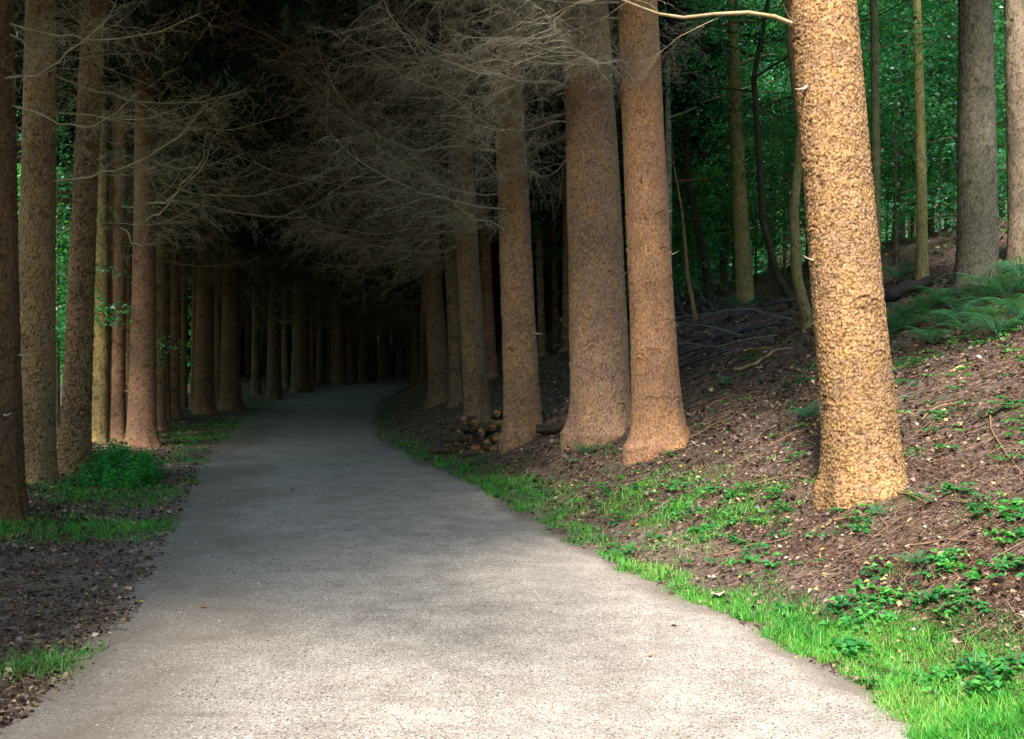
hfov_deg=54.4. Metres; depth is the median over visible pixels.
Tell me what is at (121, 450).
nettle
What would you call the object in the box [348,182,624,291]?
spruce
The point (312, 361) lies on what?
spruce
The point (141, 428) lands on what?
spruce
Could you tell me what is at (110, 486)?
nettle
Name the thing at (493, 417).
log
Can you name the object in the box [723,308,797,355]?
fallen bough
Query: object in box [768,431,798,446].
fallen stick
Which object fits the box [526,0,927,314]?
beech
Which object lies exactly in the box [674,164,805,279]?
sapling
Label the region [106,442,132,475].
nettle
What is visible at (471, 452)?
log
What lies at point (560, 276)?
spruce
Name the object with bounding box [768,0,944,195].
beech
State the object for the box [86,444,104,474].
nettle
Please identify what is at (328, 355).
spruce
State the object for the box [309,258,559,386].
spruce
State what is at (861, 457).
spruce
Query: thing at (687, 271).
dead stem
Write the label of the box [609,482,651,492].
bramble
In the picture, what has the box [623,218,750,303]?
spruce
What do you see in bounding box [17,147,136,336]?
beech
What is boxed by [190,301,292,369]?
spruce
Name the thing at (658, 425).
spruce
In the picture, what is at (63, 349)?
beech
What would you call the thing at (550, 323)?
spruce
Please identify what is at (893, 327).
fern
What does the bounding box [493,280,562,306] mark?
spruce
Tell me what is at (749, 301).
fern
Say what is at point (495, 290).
spruce
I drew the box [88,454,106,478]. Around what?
nettle
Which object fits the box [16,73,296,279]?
spruce
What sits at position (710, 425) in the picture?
fallen stick
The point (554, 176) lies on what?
spruce
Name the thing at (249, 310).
spruce
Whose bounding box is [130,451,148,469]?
nettle
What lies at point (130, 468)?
nettle
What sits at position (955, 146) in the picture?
sapling
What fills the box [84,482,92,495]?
nettle
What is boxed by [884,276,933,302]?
fallen log
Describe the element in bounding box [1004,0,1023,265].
oak
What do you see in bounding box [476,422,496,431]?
log
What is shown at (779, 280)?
beech
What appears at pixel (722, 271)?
beech
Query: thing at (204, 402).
spruce
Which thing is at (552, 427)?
log
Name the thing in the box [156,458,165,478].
nettle
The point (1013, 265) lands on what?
fern
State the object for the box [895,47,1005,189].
beech
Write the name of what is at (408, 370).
spruce
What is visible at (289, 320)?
spruce
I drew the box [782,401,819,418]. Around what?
fern
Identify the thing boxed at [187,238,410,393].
spruce
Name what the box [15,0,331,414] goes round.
spruce
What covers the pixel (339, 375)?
spruce
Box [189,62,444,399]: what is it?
spruce
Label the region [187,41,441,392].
spruce
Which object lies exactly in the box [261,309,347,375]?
spruce
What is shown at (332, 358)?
spruce
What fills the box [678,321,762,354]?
fallen branch
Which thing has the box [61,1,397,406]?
spruce
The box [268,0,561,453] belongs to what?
spruce
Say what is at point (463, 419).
log
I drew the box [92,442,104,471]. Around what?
nettle
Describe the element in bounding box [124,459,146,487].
nettle
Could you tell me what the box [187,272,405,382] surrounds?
spruce
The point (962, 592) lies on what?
bramble
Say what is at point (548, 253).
beech
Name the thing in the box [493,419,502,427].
log
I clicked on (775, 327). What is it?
fallen bough
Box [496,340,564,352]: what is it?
fallen log
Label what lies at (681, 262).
sapling
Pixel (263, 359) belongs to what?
spruce
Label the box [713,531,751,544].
bramble
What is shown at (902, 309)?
fern
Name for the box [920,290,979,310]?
fern
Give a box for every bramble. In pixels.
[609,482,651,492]
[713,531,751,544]
[763,602,797,618]
[776,518,791,525]
[897,488,924,498]
[902,585,967,601]
[920,589,992,612]
[924,481,979,501]
[964,492,1023,512]
[970,395,1023,413]
[990,555,1023,577]
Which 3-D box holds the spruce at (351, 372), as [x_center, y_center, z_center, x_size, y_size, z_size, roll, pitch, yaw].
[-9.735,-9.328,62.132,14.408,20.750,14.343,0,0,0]
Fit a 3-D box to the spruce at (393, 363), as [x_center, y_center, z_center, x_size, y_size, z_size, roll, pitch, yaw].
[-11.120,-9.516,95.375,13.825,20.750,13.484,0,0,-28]
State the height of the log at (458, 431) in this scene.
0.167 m
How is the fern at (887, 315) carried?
on the ground at (396, 403)
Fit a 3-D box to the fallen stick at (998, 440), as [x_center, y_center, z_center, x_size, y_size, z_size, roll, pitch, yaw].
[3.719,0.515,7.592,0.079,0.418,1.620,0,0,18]
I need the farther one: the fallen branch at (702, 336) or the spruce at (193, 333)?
the spruce at (193, 333)
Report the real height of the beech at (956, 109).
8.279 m
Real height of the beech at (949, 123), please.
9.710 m
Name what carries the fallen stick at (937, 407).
on the ground at (396, 403)
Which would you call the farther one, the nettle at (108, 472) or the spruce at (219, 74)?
the spruce at (219, 74)
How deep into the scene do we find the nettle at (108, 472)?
13.04 m
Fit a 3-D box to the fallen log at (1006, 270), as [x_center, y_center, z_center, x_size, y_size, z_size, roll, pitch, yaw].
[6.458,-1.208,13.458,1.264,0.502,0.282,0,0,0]
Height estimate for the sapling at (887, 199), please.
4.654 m
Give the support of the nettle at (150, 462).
on the ground at (396, 403)
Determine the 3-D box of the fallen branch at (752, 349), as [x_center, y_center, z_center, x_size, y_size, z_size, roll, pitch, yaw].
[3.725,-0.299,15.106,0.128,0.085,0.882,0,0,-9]
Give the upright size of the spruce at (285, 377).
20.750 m
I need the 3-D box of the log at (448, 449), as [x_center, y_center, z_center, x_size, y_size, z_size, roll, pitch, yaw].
[-1.222,1.393,17.303,0.515,0.174,0.156,0,0,38]
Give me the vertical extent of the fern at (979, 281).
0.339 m
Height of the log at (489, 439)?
0.275 m
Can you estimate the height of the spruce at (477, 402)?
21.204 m
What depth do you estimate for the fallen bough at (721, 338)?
15.67 m
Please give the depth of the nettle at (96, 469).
13.15 m
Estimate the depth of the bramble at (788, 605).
6.24 m
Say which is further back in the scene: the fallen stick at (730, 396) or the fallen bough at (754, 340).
the fallen bough at (754, 340)
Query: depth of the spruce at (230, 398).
33.74 m
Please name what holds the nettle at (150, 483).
on the ground at (396, 403)
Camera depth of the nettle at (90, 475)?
12.73 m
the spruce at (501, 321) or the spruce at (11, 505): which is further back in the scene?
the spruce at (501, 321)
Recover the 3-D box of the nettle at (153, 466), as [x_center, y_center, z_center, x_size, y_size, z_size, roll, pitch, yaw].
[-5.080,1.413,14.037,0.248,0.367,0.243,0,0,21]
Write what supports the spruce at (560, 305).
on the ground at (396, 403)
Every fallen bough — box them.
[536,283,700,396]
[627,282,742,359]
[628,257,790,337]
[628,315,777,370]
[694,286,797,333]
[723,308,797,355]
[761,305,797,329]
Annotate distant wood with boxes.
[60,0,1006,392]
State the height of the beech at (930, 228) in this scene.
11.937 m
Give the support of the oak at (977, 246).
on the ground at (396, 403)
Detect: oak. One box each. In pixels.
[618,0,869,308]
[950,0,1003,297]
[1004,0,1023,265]
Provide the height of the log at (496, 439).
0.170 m
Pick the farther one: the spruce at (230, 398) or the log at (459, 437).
the spruce at (230, 398)
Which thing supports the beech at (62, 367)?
on the ground at (396, 403)
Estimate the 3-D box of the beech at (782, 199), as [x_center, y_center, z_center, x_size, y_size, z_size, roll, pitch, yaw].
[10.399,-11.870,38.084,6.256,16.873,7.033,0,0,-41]
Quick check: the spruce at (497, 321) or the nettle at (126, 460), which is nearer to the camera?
the nettle at (126, 460)
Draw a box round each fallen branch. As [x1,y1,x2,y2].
[677,314,789,347]
[677,334,738,342]
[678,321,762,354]
[679,349,735,368]
[699,297,795,326]
[716,323,795,335]
[733,347,792,370]
[743,347,772,352]
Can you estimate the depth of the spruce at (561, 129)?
27.24 m
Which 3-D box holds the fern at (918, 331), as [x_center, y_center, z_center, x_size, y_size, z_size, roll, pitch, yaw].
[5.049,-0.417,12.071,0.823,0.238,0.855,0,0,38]
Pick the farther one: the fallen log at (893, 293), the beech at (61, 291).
the beech at (61, 291)
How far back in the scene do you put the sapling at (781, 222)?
24.91 m
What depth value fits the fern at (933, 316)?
12.79 m
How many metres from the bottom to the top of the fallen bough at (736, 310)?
1.556 m
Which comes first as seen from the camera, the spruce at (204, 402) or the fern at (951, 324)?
the fern at (951, 324)
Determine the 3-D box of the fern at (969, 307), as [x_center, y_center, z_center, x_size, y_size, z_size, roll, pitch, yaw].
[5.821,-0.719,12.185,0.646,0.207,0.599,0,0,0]
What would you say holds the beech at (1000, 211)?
on the ground at (396, 403)
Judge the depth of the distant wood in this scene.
51.68 m
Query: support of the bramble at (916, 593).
on the ground at (396, 403)
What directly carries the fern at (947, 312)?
on the ground at (396, 403)
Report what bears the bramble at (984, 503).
on the ground at (396, 403)
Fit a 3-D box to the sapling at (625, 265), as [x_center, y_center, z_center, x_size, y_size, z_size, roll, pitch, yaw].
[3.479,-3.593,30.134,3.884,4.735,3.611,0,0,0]
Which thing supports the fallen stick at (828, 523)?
on the ground at (396, 403)
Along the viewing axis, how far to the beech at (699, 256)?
36.98 m
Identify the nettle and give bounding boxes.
[64,473,71,487]
[81,465,93,486]
[82,463,97,486]
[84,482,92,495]
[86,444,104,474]
[86,456,106,484]
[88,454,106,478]
[89,444,107,471]
[90,454,108,484]
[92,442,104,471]
[93,447,110,473]
[96,447,121,481]
[96,460,114,484]
[97,469,113,488]
[100,458,118,481]
[102,469,115,489]
[103,438,115,463]
[104,444,122,480]
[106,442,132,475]
[107,454,130,484]
[108,469,125,488]
[109,440,130,477]
[113,445,140,475]
[119,462,137,487]
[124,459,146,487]
[126,465,143,485]
[127,470,137,487]
[129,447,149,471]
[129,453,147,477]
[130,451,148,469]
[134,460,148,482]
[135,452,151,477]
[141,464,157,484]
[144,450,161,475]
[147,457,157,479]
[148,462,156,481]
[151,462,162,481]
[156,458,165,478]
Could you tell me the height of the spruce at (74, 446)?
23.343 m
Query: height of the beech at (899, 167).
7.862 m
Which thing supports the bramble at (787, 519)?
on the ground at (396, 403)
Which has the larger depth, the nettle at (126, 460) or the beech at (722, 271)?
the beech at (722, 271)
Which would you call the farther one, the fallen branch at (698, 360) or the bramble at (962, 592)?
the fallen branch at (698, 360)
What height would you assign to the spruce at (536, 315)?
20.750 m
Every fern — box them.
[566,442,601,454]
[710,296,766,308]
[710,373,739,384]
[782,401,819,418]
[870,505,887,514]
[881,262,914,280]
[883,550,932,565]
[886,296,943,316]
[886,307,917,318]
[887,312,928,329]
[887,318,911,337]
[894,326,962,343]
[903,297,951,310]
[906,308,964,327]
[913,285,967,302]
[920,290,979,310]
[923,300,996,324]
[934,310,1008,334]
[938,268,1022,295]
[951,307,1023,338]
[952,290,1005,306]
[956,273,1023,299]
[961,303,1002,317]
[964,297,1023,320]
[975,255,1023,282]
[984,293,1023,306]
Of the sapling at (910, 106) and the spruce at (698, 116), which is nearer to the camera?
the sapling at (910, 106)
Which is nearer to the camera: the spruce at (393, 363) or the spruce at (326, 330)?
the spruce at (326, 330)
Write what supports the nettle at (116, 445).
on the ground at (396, 403)
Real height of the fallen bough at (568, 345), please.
2.121 m
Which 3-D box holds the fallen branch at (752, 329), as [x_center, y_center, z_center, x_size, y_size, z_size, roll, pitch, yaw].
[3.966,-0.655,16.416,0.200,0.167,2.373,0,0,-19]
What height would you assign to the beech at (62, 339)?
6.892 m
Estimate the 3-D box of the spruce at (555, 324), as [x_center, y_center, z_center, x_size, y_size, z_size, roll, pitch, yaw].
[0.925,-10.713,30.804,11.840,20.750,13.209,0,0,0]
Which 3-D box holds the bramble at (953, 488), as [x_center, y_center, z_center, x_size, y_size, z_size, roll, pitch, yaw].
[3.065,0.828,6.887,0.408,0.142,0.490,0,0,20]
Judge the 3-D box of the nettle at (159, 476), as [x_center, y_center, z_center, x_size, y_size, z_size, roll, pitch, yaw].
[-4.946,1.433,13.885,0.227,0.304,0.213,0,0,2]
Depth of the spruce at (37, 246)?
12.53 m
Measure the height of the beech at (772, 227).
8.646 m
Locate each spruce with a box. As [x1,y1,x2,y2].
[0,0,399,522]
[1,0,338,509]
[14,0,284,484]
[14,0,309,442]
[14,0,343,478]
[14,0,367,447]
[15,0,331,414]
[16,3,348,430]
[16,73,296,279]
[18,46,378,418]
[19,97,322,419]
[59,0,336,442]
[60,67,413,410]
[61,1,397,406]
[62,234,378,407]
[66,3,420,415]
[175,168,370,409]
[183,0,737,427]
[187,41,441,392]
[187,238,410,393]
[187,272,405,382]
[187,279,410,383]
[187,282,268,305]
[188,304,326,373]
[188,313,292,373]
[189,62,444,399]
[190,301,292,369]
[191,275,411,382]
[231,0,674,408]
[233,2,566,409]
[240,277,329,309]
[240,286,353,317]
[240,298,267,324]
[242,271,414,384]
[242,302,378,376]
[243,305,267,374]
[244,288,377,380]
[245,290,445,380]
[246,290,444,381]
[247,281,445,382]
[254,264,408,388]
[260,300,445,378]
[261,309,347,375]
[261,311,289,375]
[265,291,498,380]
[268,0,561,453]
[292,210,562,384]
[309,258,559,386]
[313,273,535,383]
[313,290,498,379]
[314,300,377,370]
[316,0,731,357]
[320,219,562,333]
[324,44,624,379]
[325,280,500,322]
[326,303,494,376]
[327,304,445,376]
[328,0,630,451]
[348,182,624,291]
[361,117,717,367]
[371,202,559,266]
[378,297,500,378]
[391,319,445,374]
[393,0,716,465]
[398,219,561,310]
[414,4,730,352]
[431,46,748,350]
[444,274,559,347]
[468,0,793,160]
[491,209,676,261]
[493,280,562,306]
[494,293,562,319]
[495,268,562,350]
[499,240,626,351]
[528,0,764,214]
[535,244,562,281]
[535,292,561,334]
[544,280,558,308]
[547,0,908,512]
[548,227,677,332]
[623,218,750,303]
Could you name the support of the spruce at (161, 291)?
on the ground at (396, 403)
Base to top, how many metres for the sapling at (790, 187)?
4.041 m
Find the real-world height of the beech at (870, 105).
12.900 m
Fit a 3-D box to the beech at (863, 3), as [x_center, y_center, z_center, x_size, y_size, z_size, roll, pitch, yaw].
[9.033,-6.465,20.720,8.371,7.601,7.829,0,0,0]
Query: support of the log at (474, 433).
on the ground at (396, 403)
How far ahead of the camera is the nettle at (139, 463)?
13.77 m
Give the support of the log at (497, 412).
on the log at (498, 423)
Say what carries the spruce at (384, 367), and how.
on the ground at (396, 403)
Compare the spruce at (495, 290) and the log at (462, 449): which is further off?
the spruce at (495, 290)
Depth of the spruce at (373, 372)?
75.74 m
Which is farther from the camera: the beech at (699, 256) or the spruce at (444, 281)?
the spruce at (444, 281)
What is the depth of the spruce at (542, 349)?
28.89 m
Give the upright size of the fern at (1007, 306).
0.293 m
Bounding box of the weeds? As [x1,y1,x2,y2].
[81,216,1023,707]
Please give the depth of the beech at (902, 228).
27.92 m
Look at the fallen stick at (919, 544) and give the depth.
6.23 m
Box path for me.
[0,379,916,738]
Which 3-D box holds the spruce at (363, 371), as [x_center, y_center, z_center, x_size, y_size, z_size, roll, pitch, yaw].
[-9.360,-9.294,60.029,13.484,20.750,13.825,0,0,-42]
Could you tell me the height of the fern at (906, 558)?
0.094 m
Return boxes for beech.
[16,43,195,434]
[17,135,198,366]
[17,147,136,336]
[18,137,71,363]
[59,240,67,380]
[60,247,68,365]
[489,1,753,325]
[490,160,732,266]
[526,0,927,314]
[537,0,999,308]
[615,0,903,293]
[620,1,805,300]
[621,0,1000,273]
[621,167,754,278]
[661,0,1006,240]
[667,0,1006,249]
[674,0,789,286]
[706,0,934,263]
[706,1,885,279]
[741,1,788,267]
[748,0,934,209]
[751,0,1006,239]
[763,0,1005,226]
[767,57,941,238]
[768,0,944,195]
[787,0,1006,228]
[860,7,1006,189]
[864,0,1005,157]
[870,0,957,255]
[879,0,1005,216]
[879,13,1003,237]
[880,3,1006,232]
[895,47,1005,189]
[900,11,1005,166]
[912,0,928,279]
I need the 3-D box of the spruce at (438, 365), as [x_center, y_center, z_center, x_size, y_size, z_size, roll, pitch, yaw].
[-2.580,-9.209,26.321,9.388,20.750,9.011,0,0,0]
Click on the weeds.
(969, 664)
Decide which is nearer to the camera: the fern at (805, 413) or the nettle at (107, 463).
the fern at (805, 413)
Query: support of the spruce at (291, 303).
on the ground at (396, 403)
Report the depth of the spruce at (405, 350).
74.74 m
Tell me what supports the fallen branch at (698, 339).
on the ground at (396, 403)
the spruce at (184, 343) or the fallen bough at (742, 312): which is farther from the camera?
the spruce at (184, 343)
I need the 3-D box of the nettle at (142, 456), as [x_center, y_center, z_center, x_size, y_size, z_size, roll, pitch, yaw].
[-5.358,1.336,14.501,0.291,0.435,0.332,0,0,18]
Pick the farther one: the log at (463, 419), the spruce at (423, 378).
the spruce at (423, 378)
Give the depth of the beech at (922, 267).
16.30 m
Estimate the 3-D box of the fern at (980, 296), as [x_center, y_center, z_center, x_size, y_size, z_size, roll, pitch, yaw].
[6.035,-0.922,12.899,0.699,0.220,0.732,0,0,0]
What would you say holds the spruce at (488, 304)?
on the ground at (396, 403)
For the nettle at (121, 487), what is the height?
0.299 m
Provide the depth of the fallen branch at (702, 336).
17.75 m
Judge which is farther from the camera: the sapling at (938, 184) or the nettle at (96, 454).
the sapling at (938, 184)
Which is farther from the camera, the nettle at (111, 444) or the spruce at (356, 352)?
the spruce at (356, 352)
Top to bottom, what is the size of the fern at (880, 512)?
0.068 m
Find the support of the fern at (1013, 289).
on the ground at (396, 403)
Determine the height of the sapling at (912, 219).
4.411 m
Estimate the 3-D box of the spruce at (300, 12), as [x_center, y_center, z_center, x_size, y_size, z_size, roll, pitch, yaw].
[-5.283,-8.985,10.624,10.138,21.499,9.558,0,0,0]
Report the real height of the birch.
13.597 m
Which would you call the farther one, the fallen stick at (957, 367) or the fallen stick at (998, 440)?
the fallen stick at (957, 367)
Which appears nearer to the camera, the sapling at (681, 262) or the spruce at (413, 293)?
the sapling at (681, 262)
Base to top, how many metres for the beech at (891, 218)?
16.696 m
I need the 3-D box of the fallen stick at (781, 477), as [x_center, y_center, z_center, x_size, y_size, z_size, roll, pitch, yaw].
[2.352,0.947,8.405,0.115,0.119,0.749,0,0,-30]
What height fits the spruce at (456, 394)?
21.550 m
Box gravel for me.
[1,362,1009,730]
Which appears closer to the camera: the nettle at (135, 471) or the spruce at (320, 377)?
the nettle at (135, 471)
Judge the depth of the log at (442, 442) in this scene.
17.90 m
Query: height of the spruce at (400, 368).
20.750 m
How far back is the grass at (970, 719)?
5.78 m
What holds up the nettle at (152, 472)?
on the grass at (970, 719)
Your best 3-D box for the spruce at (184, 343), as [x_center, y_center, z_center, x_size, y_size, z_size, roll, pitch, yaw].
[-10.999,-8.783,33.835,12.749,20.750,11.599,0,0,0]
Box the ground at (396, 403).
[0,135,1023,731]
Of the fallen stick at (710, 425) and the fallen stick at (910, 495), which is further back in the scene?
the fallen stick at (710, 425)
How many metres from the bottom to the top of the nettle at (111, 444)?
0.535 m
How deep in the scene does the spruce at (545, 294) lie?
69.56 m
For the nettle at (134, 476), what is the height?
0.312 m
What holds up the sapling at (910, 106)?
on the ground at (396, 403)
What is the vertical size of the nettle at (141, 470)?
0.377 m
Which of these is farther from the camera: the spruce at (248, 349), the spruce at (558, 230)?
the spruce at (248, 349)
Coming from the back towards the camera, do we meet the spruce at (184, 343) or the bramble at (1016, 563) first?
the spruce at (184, 343)
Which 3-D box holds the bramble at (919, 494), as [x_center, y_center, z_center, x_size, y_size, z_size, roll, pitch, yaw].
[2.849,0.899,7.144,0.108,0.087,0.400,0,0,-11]
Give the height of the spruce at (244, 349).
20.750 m
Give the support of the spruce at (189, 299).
on the ground at (396, 403)
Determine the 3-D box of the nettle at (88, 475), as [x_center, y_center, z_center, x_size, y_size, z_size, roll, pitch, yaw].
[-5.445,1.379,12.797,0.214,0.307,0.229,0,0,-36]
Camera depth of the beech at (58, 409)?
21.42 m
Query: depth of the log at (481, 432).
16.66 m
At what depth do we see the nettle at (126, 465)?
13.18 m
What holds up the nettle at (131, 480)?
on the ground at (396, 403)
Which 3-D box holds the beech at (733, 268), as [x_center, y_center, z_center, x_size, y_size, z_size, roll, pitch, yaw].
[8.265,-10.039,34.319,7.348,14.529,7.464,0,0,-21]
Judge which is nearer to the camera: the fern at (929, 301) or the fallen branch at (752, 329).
the fern at (929, 301)
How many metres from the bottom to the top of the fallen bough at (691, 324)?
1.897 m
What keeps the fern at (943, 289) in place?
on the ground at (396, 403)
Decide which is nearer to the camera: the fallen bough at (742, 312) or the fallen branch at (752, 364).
the fallen branch at (752, 364)
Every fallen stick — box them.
[688,414,734,437]
[705,390,759,407]
[713,536,789,555]
[755,475,815,484]
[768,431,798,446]
[825,512,878,525]
[897,491,926,502]
[909,538,983,547]
[921,401,959,419]
[949,365,965,371]
[988,406,1023,474]
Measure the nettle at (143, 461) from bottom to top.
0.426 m
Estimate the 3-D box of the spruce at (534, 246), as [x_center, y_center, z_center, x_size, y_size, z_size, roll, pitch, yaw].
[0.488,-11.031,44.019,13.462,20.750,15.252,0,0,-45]
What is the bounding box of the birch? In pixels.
[521,0,791,259]
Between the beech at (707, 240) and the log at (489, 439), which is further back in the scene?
the beech at (707, 240)
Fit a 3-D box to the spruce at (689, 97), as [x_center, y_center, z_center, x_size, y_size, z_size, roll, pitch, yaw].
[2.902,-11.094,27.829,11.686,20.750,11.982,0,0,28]
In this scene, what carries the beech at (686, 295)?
on the ground at (396, 403)
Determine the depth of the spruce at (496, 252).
41.40 m
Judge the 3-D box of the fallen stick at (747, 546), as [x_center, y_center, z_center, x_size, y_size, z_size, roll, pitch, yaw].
[1.782,1.326,7.458,0.607,0.215,0.059,0,0,36]
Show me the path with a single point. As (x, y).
(352, 457)
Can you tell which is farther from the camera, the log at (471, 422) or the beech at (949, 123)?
the beech at (949, 123)
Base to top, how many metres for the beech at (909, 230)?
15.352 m
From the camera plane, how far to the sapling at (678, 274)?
26.77 m
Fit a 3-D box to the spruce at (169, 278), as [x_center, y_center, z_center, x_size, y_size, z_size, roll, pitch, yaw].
[-9.714,-8.674,27.748,9.347,20.750,9.381,0,0,-27]
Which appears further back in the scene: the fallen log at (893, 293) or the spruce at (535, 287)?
the spruce at (535, 287)
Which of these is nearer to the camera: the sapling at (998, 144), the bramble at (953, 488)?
the bramble at (953, 488)
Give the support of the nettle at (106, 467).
on the ground at (396, 403)
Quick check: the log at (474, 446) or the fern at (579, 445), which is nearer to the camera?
the fern at (579, 445)
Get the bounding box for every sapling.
[617,104,730,309]
[621,202,684,298]
[622,158,733,309]
[672,110,807,295]
[672,135,777,297]
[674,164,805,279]
[699,108,807,279]
[702,26,939,259]
[702,82,807,279]
[752,137,913,241]
[790,0,1006,264]
[866,30,1006,235]
[867,60,956,241]
[880,82,1002,237]
[892,109,1006,224]
[942,27,1006,199]
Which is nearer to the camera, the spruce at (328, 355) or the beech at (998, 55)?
the beech at (998, 55)
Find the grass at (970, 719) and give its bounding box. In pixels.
[0,397,1023,738]
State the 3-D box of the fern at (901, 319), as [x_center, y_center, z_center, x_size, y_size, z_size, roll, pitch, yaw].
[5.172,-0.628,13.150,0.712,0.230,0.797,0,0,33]
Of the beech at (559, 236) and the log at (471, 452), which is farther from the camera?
the beech at (559, 236)
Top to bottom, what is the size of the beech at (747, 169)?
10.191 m
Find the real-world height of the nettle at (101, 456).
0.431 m
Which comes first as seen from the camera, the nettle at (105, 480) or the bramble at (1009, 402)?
the bramble at (1009, 402)
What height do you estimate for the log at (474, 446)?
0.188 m
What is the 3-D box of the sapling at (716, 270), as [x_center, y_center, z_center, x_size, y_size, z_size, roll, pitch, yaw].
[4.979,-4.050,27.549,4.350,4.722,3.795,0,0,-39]
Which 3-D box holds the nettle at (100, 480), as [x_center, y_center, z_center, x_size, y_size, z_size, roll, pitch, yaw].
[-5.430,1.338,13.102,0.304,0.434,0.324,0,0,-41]
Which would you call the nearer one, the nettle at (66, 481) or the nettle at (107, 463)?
the nettle at (66, 481)
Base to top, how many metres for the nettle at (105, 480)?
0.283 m
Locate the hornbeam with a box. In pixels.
[616,0,1012,331]
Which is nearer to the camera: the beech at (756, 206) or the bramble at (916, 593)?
the bramble at (916, 593)
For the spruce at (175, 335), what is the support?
on the ground at (396, 403)
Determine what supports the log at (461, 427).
on the log at (458, 431)
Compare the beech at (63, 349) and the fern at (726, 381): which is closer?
the fern at (726, 381)
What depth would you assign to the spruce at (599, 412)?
13.40 m
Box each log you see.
[429,445,454,453]
[440,440,451,445]
[445,434,471,441]
[449,424,474,431]
[454,442,462,446]
[456,429,469,433]
[459,444,470,456]
[460,415,476,424]
[463,449,483,456]
[465,418,478,426]
[466,428,477,443]
[466,443,479,449]
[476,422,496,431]
[478,428,497,436]
[483,430,500,444]
[484,444,496,452]
[490,412,502,419]
[492,408,501,417]
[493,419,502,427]
[493,432,499,442]
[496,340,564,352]
[535,422,559,433]
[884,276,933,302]
[945,263,1023,296]
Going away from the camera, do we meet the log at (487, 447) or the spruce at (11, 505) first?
the spruce at (11, 505)
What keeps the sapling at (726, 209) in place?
on the ground at (396, 403)
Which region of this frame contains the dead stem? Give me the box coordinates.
[666,154,706,318]
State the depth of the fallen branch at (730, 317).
18.88 m
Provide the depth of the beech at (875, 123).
13.96 m
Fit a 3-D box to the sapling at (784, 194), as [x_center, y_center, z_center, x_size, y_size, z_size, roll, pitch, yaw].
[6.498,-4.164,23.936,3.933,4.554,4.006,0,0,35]
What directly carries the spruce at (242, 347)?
on the ground at (396, 403)
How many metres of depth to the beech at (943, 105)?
30.53 m
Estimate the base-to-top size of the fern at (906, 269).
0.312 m
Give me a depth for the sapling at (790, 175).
20.23 m
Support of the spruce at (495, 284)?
on the ground at (396, 403)
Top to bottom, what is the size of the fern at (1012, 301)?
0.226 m
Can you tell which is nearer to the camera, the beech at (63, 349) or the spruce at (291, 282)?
the beech at (63, 349)
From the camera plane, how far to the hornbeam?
15.29 m
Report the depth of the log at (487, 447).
15.78 m
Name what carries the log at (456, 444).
on the ground at (396, 403)
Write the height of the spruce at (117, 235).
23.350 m
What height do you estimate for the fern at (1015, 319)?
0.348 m
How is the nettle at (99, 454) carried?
on the grass at (970, 719)

